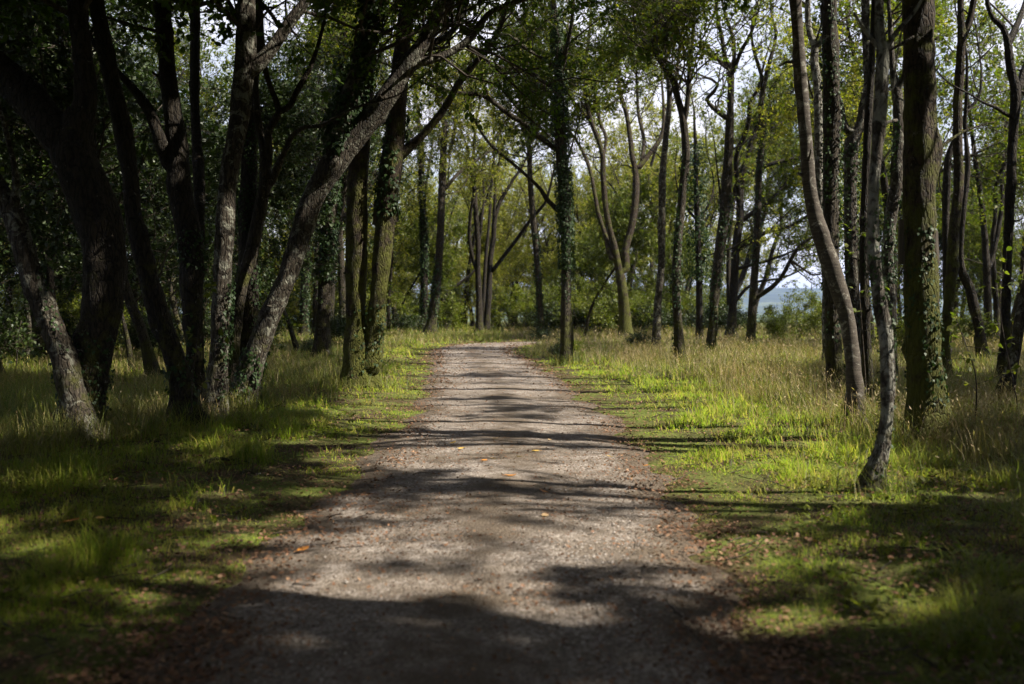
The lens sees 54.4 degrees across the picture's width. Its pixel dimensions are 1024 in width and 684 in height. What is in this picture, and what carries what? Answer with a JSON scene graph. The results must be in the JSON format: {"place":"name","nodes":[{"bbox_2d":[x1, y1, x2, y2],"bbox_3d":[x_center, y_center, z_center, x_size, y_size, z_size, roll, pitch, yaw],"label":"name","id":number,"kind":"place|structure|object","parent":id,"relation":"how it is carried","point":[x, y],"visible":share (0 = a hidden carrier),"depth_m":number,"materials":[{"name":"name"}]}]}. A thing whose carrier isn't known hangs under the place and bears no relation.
{"place":"outdoors","nodes":[
{"label":"outdoors","id":0,"kind":"place"},
{"bbox_2d":[114,340,805,683],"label":"path","id":1,"kind":"structure","parent":0,"point":[468,636],"depth_m":6.01,"materials":[{"name":"beige gravel"}]},
{"bbox_2d":[0,286,1016,313],"bbox_3d":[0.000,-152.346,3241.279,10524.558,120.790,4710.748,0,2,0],"label":"hills","id":2,"kind":"structure","parent":0,"point":[772,297],"depth_m":3202.26,"materials":[{"name":"grass"},{"name":"soil"}]},
{"bbox_2d":[0,313,1023,683],"bbox_3d":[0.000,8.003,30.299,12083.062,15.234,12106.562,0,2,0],"label":"ground","id":3,"kind":"structure","parent":0,"point":[32,647],"depth_m":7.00,"materials":[{"name":"green plant"}]},
{"bbox_2d":[0,264,44,369],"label":"bush","id":4,"kind":"object","parent":3,"relation":"on","point":[8,341],"visible":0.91,"depth_m":23.80,"materials":[{"name":"green plant"}]},
{"bbox_2d":[0,103,111,442],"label":"oak tree","id":5,"kind":"object","parent":3,"relation":"on","point":[68,382],"visible":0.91,"depth_m":11.37,"materials":[{"name":"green plant"}]},
{"bbox_2d":[0,1,150,379],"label":"woodland tree","id":6,"kind":"object","parent":3,"relation":"on","point":[18,137],"visible":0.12,"depth_m":22.14,"materials":[{"name":"green plant"}]},
{"bbox_2d":[0,14,180,302],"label":"woodland tree","id":7,"kind":"object","parent":3,"relation":"on","point":[49,277],"visible":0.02,"depth_m":32.53,"materials":[{"name":"green plant"}]},
{"bbox_2d":[0,0,184,359],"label":"woodland tree","id":8,"kind":"object","parent":3,"relation":"on","point":[36,331],"visible":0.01,"depth_m":28.74,"materials":[{"name":"green plant"}]},
{"bbox_2d":[0,0,212,428],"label":"oak tree","id":9,"kind":"object","parent":3,"relation":"on","point":[178,376],"visible":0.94,"depth_m":12.61,"materials":[{"name":"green plant"}]},
{"bbox_2d":[0,0,234,438],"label":"oak tree","id":10,"kind":"object","parent":3,"relation":"on","point":[65,139],"visible":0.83,"depth_m":11.48,"materials":[{"name":"brown plant"}]},
{"bbox_2d":[20,0,215,355],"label":"bushy tree","id":11,"kind":"object","parent":3,"relation":"on","point":[147,66],"visible":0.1,"depth_m":27.32,"materials":[{"name":"green plant"}]},
{"bbox_2d":[0,0,257,378],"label":"bushy tree","id":12,"kind":"object","parent":3,"relation":"on","point":[56,85],"visible":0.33,"depth_m":20.05,"materials":[{"name":"green plant"}]},
{"bbox_2d":[64,20,238,327],"bbox_3d":[-13.590,-5.719,37.202,7.666,12.425,8.249,-1,2,-31],"label":"woodland tree","id":13,"kind":"object","parent":3,"relation":"on","point":[180,88],"depth_m":36.27,"materials":[{"name":"green plant"}]},
{"bbox_2d":[126,106,211,346],"bbox_3d":[-12.961,-4.617,36.946,6.056,10.266,6.164,1,2,34],"label":"bushy tree","id":14,"kind":"object","parent":3,"relation":"on","point":[175,313],"visible":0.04,"depth_m":36.45,"materials":[{"name":"green plant"}]},
{"bbox_2d":[30,0,308,401],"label":"oak tree","id":15,"kind":"object","parent":3,"relation":"on","point":[171,146],"visible":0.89,"depth_m":14.37,"materials":[{"name":"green plant"}]},
{"bbox_2d":[108,3,286,341],"bbox_3d":[-13.241,-7.340,39.675,9.503,15.477,8.260,1,2,16],"label":"woodland tree","id":16,"kind":"object","parent":3,"relation":"on","point":[185,65],"visible":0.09,"depth_m":38.50,"materials":[{"name":"green plant"}]},
{"bbox_2d":[145,88,297,323],"bbox_3d":[-9.945,-3.824,32.676,5.358,8.924,5.264,-2,3,-45],"label":"bushy tree","id":17,"kind":"object","parent":3,"relation":"on","point":[209,178],"visible":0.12,"depth_m":32.07,"materials":[{"name":"green plant"}]},
{"bbox_2d":[224,1,261,358],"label":"oak tree","id":18,"kind":"object","parent":3,"relation":"on","point":[247,194],"visible":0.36,"depth_m":15.88,"materials":[{"name":"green plant"}]},
{"bbox_2d":[156,35,344,351],"bbox_3d":[-6.881,-3.699,26.437,5.414,9.177,5.511,0,2,4],"label":"bushy tree","id":19,"kind":"object","parent":3,"relation":"on","point":[288,123],"visible":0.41,"depth_m":25.99,"materials":[{"name":"green plant"}]},
{"bbox_2d":[261,8,332,338],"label":"oak tree","id":20,"kind":"object","parent":3,"relation":"on","point":[304,316],"visible":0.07,"depth_m":43.96,"materials":[{"name":"green plant"}]},
{"bbox_2d":[148,0,496,418],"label":"oak tree","id":21,"kind":"object","parent":3,"relation":"on","point":[250,64],"visible":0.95,"depth_m":13.76,"materials":[{"name":"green plant"}]},
{"bbox_2d":[282,13,383,332],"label":"oak tree","id":22,"kind":"object","parent":3,"relation":"on","point":[341,262],"visible":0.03,"depth_m":44.08,"materials":[{"name":"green plant"}]},
{"bbox_2d":[226,0,440,386],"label":"oak tree","id":23,"kind":"object","parent":3,"relation":"on","point":[268,176],"visible":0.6,"depth_m":15.60,"materials":[{"name":"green plant"}]},
{"bbox_2d":[262,0,436,358],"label":"oak tree","id":24,"kind":"object","parent":3,"relation":"on","point":[322,332],"visible":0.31,"depth_m":27.95,"materials":[{"name":"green plant"}]},
{"bbox_2d":[258,6,464,335],"bbox_3d":[-6.663,-7.018,40.231,9.194,14.902,9.893,-1,2,-28],"label":"woodland tree","id":25,"kind":"object","parent":3,"relation":"on","point":[374,140],"visible":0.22,"depth_m":39.51,"materials":[{"name":"green plant"}]},
{"bbox_2d":[310,271,417,319],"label":"bush","id":26,"kind":"object","parent":3,"relation":"on","point":[392,301],"visible":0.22,"depth_m":54.57,"materials":[{"name":"green plant"}]},
{"bbox_2d":[367,153,437,332],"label":"oak tree","id":27,"kind":"object","parent":3,"relation":"on","point":[371,228],"visible":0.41,"depth_m":54.87,"materials":[{"name":"green plant"}]},
{"bbox_2d":[387,299,426,331],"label":"bush","id":28,"kind":"object","parent":3,"relation":"on","point":[408,321],"visible":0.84,"depth_m":54.60,"materials":[{"name":"green plant"}]},
{"bbox_2d":[373,38,475,330],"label":"oak tree","id":29,"kind":"object","parent":3,"relation":"on","point":[424,259],"visible":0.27,"depth_m":55.12,"materials":[{"name":"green plant"}]},
{"bbox_2d":[400,292,466,332],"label":"bush","id":30,"kind":"object","parent":3,"relation":"on","point":[444,309],"visible":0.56,"depth_m":58.86,"materials":[{"name":"green plant"}]},
{"bbox_2d":[393,188,475,329],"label":"young evergreen","id":31,"kind":"object","parent":3,"relation":"on","point":[414,250],"visible":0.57,"depth_m":58.00,"materials":[{"name":"green plant"}]},
{"bbox_2d":[264,0,623,364],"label":"oak tree","id":32,"kind":"object","parent":3,"relation":"on","point":[562,208],"visible":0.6,"depth_m":26.86,"materials":[{"name":"green plant"}]},
{"bbox_2d":[406,28,518,336],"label":"oak tree","id":33,"kind":"object","parent":3,"relation":"on","point":[442,135],"visible":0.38,"depth_m":50.91,"materials":[{"name":"green plant"}]},
{"bbox_2d":[409,67,525,334],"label":"oak tree","id":34,"kind":"object","parent":3,"relation":"on","point":[479,325],"visible":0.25,"depth_m":55.22,"materials":[{"name":"green plant"}]},
{"bbox_2d":[338,0,606,390],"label":"oak tree","id":35,"kind":"object","parent":3,"relation":"on","point":[363,352],"visible":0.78,"depth_m":18.81,"materials":[{"name":"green plant"}]},
{"bbox_2d":[428,173,520,321],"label":"woodland tree","id":36,"kind":"object","parent":3,"relation":"on","point":[486,215],"visible":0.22,"depth_m":72.07,"materials":[{"name":"green plant"}]},
{"bbox_2d":[416,106,535,326],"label":"woodland tree","id":37,"kind":"object","parent":3,"relation":"on","point":[473,235],"visible":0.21,"depth_m":63.85,"materials":[{"name":"green plant"}]},
{"bbox_2d":[229,0,740,408],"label":"oak tree","id":38,"kind":"object","parent":3,"relation":"on","point":[346,137],"visible":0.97,"depth_m":15.02,"materials":[{"name":"green plant"}]},
{"bbox_2d":[449,253,520,324],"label":"bushy tree","id":39,"kind":"object","parent":3,"relation":"on","point":[496,273],"visible":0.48,"depth_m":62.77,"materials":[{"name":"green plant"}]},
{"bbox_2d":[468,79,515,316],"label":"oak tree","id":40,"kind":"object","parent":3,"relation":"on","point":[486,257],"visible":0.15,"depth_m":60.00,"materials":[{"name":"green plant"}]},
{"bbox_2d":[454,208,532,327],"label":"bushy tree","id":41,"kind":"object","parent":3,"relation":"on","point":[501,240],"visible":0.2,"depth_m":70.53,"materials":[{"name":"green plant"}]},
{"bbox_2d":[462,239,554,326],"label":"bushy tree","id":42,"kind":"object","parent":3,"relation":"on","point":[525,265],"visible":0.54,"depth_m":65.64,"materials":[{"name":"green plant"}]},
{"bbox_2d":[0,337,1023,683],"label":"leaf litter","id":43,"kind":"object","parent":3,"relation":"on","point":[734,667],"visible":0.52,"depth_m":5.71,"materials":[{"name":"brown plant"}]},
{"bbox_2d":[0,322,1023,553],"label":"tall grass","id":44,"kind":"structure","parent":3,"relation":"on","point":[333,378],"depth_m":16.49,"materials":[{"name":"green plant"}]},
{"bbox_2d":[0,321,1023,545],"bbox_3d":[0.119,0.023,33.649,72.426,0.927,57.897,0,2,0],"label":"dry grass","id":45,"kind":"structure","parent":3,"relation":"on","point":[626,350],"depth_m":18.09,"materials":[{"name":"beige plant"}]},
{"bbox_2d":[0,356,1023,683],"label":"twigs","id":46,"kind":"object","parent":3,"relation":"on","point":[594,508],"visible":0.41,"depth_m":6.53,"materials":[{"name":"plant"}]},
{"bbox_2d":[0,347,1023,683],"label":"weeds","id":47,"kind":"object","parent":3,"relation":"on","point":[982,669],"visible":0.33,"depth_m":5.89,"materials":[{"name":"green plant"}]},
{"bbox_2d":[449,0,590,338],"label":"oak tree","id":48,"kind":"object","parent":3,"relation":"on","point":[540,315],"visible":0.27,"depth_m":47.72,"materials":[{"name":"green plant"}]},
{"bbox_2d":[491,280,552,329],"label":"bush","id":49,"kind":"object","parent":3,"relation":"on","point":[497,297],"visible":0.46,"depth_m":61.98,"materials":[{"name":"green plant"}]},
{"bbox_2d":[490,292,554,330],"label":"bush","id":50,"kind":"object","parent":3,"relation":"on","point":[522,307],"visible":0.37,"depth_m":58.48,"materials":[{"name":"green plant"}]},
{"bbox_2d":[478,137,589,284],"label":"woodland tree","id":51,"kind":"object","parent":3,"relation":"on","point":[538,204],"visible":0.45,"depth_m":72.59,"materials":[{"name":"green plant"}]},
{"bbox_2d":[476,69,608,331],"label":"oak tree","id":52,"kind":"object","parent":3,"relation":"on","point":[491,268],"visible":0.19,"depth_m":57.60,"materials":[{"name":"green plant"}]},
{"bbox_2d":[521,285,577,332],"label":"bush","id":53,"kind":"object","parent":3,"relation":"on","point":[549,317],"visible":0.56,"depth_m":54.20,"materials":[{"name":"green plant"}]},
{"bbox_2d":[538,209,614,295],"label":"bushy tree","id":54,"kind":"object","parent":3,"relation":"on","point":[555,256],"visible":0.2,"depth_m":66.54,"materials":[{"name":"green plant"}]},
{"bbox_2d":[524,152,632,269],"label":"woodland tree","id":55,"kind":"object","parent":3,"relation":"on","point":[577,217],"visible":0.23,"depth_m":70.56,"materials":[{"name":"green plant"}]},
{"bbox_2d":[545,223,614,330],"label":"young evergreen","id":56,"kind":"object","parent":3,"relation":"on","point":[580,257],"visible":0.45,"depth_m":55.20,"materials":[{"name":"green plant"}]},
{"bbox_2d":[544,284,632,334],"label":"bush","id":57,"kind":"object","parent":3,"relation":"on","point":[603,300],"visible":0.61,"depth_m":54.24,"materials":[{"name":"green plant"}]},
{"bbox_2d":[491,0,698,339],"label":"oak tree","id":58,"kind":"object","parent":3,"relation":"on","point":[591,106],"visible":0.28,"depth_m":44.33,"materials":[{"name":"green plant"}]},
{"bbox_2d":[580,158,693,338],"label":"young evergreen","id":59,"kind":"object","parent":3,"relation":"on","point":[621,224],"visible":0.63,"depth_m":47.00,"materials":[{"name":"green plant"}]},
{"bbox_2d":[573,83,702,290],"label":"woodland tree","id":60,"kind":"object","parent":3,"relation":"on","point":[615,132],"visible":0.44,"depth_m":62.79,"materials":[{"name":"green plant"}]},
{"bbox_2d":[573,100,715,300],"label":"woodland tree","id":61,"kind":"object","parent":3,"relation":"on","point":[651,186],"visible":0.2,"depth_m":68.07,"materials":[{"name":"green plant"}]},
{"bbox_2d":[577,92,715,261],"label":"woodland tree","id":62,"kind":"object","parent":3,"relation":"on","point":[625,136],"visible":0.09,"depth_m":75.74,"materials":[{"name":"green plant"}]},
{"bbox_2d":[631,283,688,334],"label":"bush","id":63,"kind":"object","parent":3,"relation":"on","point":[666,320],"visible":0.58,"depth_m":54.76,"materials":[{"name":"green plant"}]},
{"bbox_2d":[615,92,723,285],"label":"woodland tree","id":64,"kind":"object","parent":3,"relation":"on","point":[671,221],"visible":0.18,"depth_m":68.85,"materials":[{"name":"green plant"}]},
{"bbox_2d":[607,0,734,350],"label":"oak tree","id":65,"kind":"object","parent":3,"relation":"on","point":[656,329],"visible":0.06,"depth_m":35.25,"materials":[{"name":"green plant"}]},
{"bbox_2d":[632,220,713,316],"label":"young evergreen","id":66,"kind":"object","parent":3,"relation":"on","point":[668,268],"visible":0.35,"depth_m":59.71,"materials":[{"name":"green plant"}]},
{"bbox_2d":[564,0,788,361],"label":"oak tree","id":67,"kind":"object","parent":3,"relation":"on","point":[672,8],"visible":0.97,"depth_m":26.21,"materials":[{"name":"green plant"}]},
{"bbox_2d":[565,0,793,352],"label":"oak tree","id":68,"kind":"object","parent":3,"relation":"on","point":[725,200],"visible":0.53,"depth_m":31.57,"materials":[{"name":"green plant"}]},
{"bbox_2d":[641,91,775,326],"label":"woodland tree","id":69,"kind":"object","parent":3,"relation":"on","point":[710,222],"visible":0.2,"depth_m":68.56,"materials":[{"name":"green plant"}]},
{"bbox_2d":[682,286,738,332],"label":"bush","id":70,"kind":"object","parent":3,"relation":"on","point":[723,309],"visible":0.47,"depth_m":55.27,"materials":[{"name":"green plant"}]},
{"bbox_2d":[648,75,798,338],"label":"oak tree","id":71,"kind":"object","parent":3,"relation":"on","point":[697,217],"visible":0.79,"depth_m":46.92,"materials":[{"name":"green plant"}]},
{"bbox_2d":[702,118,790,308],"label":"oak tree","id":72,"kind":"object","parent":3,"relation":"on","point":[728,266],"visible":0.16,"depth_m":55.79,"materials":[{"name":"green plant"}]},
{"bbox_2d":[688,53,813,292],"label":"woodland tree","id":73,"kind":"object","parent":3,"relation":"on","point":[742,274],"visible":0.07,"depth_m":82.39,"materials":[{"name":"green plant"}]},
{"bbox_2d":[588,0,922,494],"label":"oak tree","id":74,"kind":"object","parent":3,"relation":"on","point":[880,452],"visible":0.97,"depth_m":8.20,"materials":[{"name":"grey plant"}]},
{"bbox_2d":[646,0,866,427],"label":"birch tree","id":75,"kind":"object","parent":3,"relation":"on","point":[830,263],"visible":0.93,"depth_m":12.56,"materials":[{"name":"brown plant"}]},
{"bbox_2d":[740,310,789,342],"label":"bush","id":76,"kind":"object","parent":3,"relation":"on","point":[773,325],"visible":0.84,"depth_m":41.61,"materials":[{"name":"green plant"}]},
{"bbox_2d":[702,25,892,339],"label":"oak tree","id":77,"kind":"object","parent":3,"relation":"on","point":[786,181],"visible":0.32,"depth_m":48.20,"materials":[{"name":"green plant"}]},
{"bbox_2d":[736,108,861,314],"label":"woodland tree","id":78,"kind":"object","parent":3,"relation":"on","point":[763,284],"visible":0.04,"depth_m":94.95,"materials":[{"name":"green plant"}]},
{"bbox_2d":[779,287,821,338],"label":"bush","id":79,"kind":"object","parent":3,"relation":"on","point":[806,319],"visible":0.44,"depth_m":46.01,"materials":[{"name":"green plant"}]},
{"bbox_2d":[702,0,901,344],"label":"oak tree","id":80,"kind":"object","parent":3,"relation":"on","point":[754,294],"visible":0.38,"depth_m":36.45,"materials":[{"name":"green plant"}]},
{"bbox_2d":[761,0,875,361],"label":"oak tree","id":81,"kind":"object","parent":3,"relation":"on","point":[815,71],"visible":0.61,"depth_m":23.79,"materials":[{"name":"brown plant"}]},
{"bbox_2d":[685,0,969,367],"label":"oak tree","id":82,"kind":"object","parent":3,"relation":"on","point":[852,148],"visible":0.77,"depth_m":20.76,"materials":[{"name":"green plant"}]},
{"bbox_2d":[817,0,845,392],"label":"oak tree","id":83,"kind":"object","parent":3,"relation":"on","point":[830,111],"visible":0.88,"depth_m":17.57,"materials":[{"name":"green plant"}]},
{"bbox_2d":[714,0,995,445],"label":"oak tree","id":84,"kind":"object","parent":3,"relation":"on","point":[921,347],"visible":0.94,"depth_m":11.13,"materials":[{"name":"brown plant"}]},
{"bbox_2d":[851,0,875,400],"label":"oak tree","id":85,"kind":"object","parent":3,"relation":"on","point":[866,312],"visible":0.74,"depth_m":15.51,"materials":[{"name":"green plant"}]},
{"bbox_2d":[738,0,999,352],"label":"woodland tree","id":86,"kind":"object","parent":3,"relation":"on","point":[793,116],"visible":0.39,"depth_m":29.73,"materials":[{"name":"green plant"}]},
{"bbox_2d":[737,0,1023,341],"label":"woodland tree","id":87,"kind":"object","parent":3,"relation":"on","point":[848,59],"visible":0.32,"depth_m":34.10,"materials":[{"name":"green plant"}]},
{"bbox_2d":[880,0,937,374],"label":"oak tree","id":88,"kind":"object","parent":3,"relation":"on","point":[893,205],"visible":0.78,"depth_m":18.83,"materials":[{"name":"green plant"}]},
{"bbox_2d":[808,0,1023,377],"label":"oak tree","id":89,"kind":"object","parent":3,"relation":"on","point":[1016,83],"visible":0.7,"depth_m":19.20,"materials":[{"name":"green plant"}]},
{"bbox_2d":[857,134,986,326],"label":"bushy tree","id":90,"kind":"object","parent":3,"relation":"on","point":[899,308],"visible":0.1,"depth_m":53.73,"materials":[{"name":"green plant"}]},
{"bbox_2d":[893,0,1009,362],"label":"oak tree","id":91,"kind":"object","parent":3,"relation":"on","point":[980,340],"visible":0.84,"depth_m":25.14,"materials":[{"name":"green plant"}]},
{"bbox_2d":[900,0,1023,361],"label":"oak tree","id":92,"kind":"object","parent":3,"relation":"on","point":[946,188],"visible":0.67,"depth_m":26.05,"materials":[{"name":"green plant"}]},
{"bbox_2d":[941,0,993,377],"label":"oak tree","id":93,"kind":"object","parent":3,"relation":"on","point":[952,253],"visible":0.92,"depth_m":20.42,"materials":[{"name":"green plant"}]},
{"bbox_2d":[952,303,999,347],"bbox_3d":[16.474,-0.467,36.111,2.534,1.925,2.525,1,2,18],"label":"bush","id":94,"kind":"object","parent":3,"relation":"on","point":[966,321],"visible":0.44,"depth_m":35.97,"materials":[{"name":"green plant"}]},
{"bbox_2d":[935,158,1021,326],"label":"bushy tree","id":95,"kind":"object","parent":3,"relation":"on","point":[958,286],"visible":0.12,"depth_m":59.83,"materials":[{"name":"green plant"}]},
{"bbox_2d":[935,2,1023,345],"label":"oak tree","id":96,"kind":"object","parent":3,"relation":"on","point":[988,258],"visible":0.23,"depth_m":35.92,"materials":[{"name":"green plant"}]},
{"bbox_2d":[936,108,1023,309],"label":"woodland tree","id":97,"kind":"object","parent":3,"relation":"on","point":[1020,233],"visible":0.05,"depth_m":59.01,"materials":[{"name":"green plant"}]},
{"bbox_2d":[937,27,1023,334],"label":"woodland tree","id":98,"kind":"object","parent":3,"relation":"on","point":[1021,269],"visible":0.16,"depth_m":40.49,"materials":[{"name":"green plant"}]},
{"bbox_2d":[941,48,1023,340],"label":"oak tree","id":99,"kind":"object","parent":3,"relation":"on","point":[996,308],"visible":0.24,"depth_m":37.93,"materials":[{"name":"green plant"}]},
{"bbox_2d":[946,308,1019,420],"bbox_3d":[5.409,0.427,11.716,0.827,1.678,0.983,2,3,42],"label":"sapling","id":100,"kind":"object","parent":3,"relation":"on","point":[950,328],"visible":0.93,"depth_m":11.78,"materials":[{"name":"green plant"}]},
{"bbox_2d":[950,202,1022,333],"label":"bushy tree","id":101,"kind":"object","parent":3,"relation":"on","point":[976,236],"visible":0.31,"depth_m":52.96,"materials":[{"name":"green plant"}]},
{"bbox_2d":[979,246,1023,412],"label":"sapling","id":102,"kind":"object","parent":3,"relation":"on","point":[991,324],"visible":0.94,"depth_m":13.09,"materials":[{"name":"green plant"}]},
{"bbox_2d":[990,276,1023,407],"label":"oak tree","id":103,"kind":"object","parent":3,"relation":"on","point":[1014,352],"visible":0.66,"depth_m":15.22,"materials":[{"name":"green plant"}]},
{"bbox_2d":[15,0,1023,289],"label":"sky","id":104,"kind":"structure","parent":0,"point":[802,280],"materials":[{"name":"white"}]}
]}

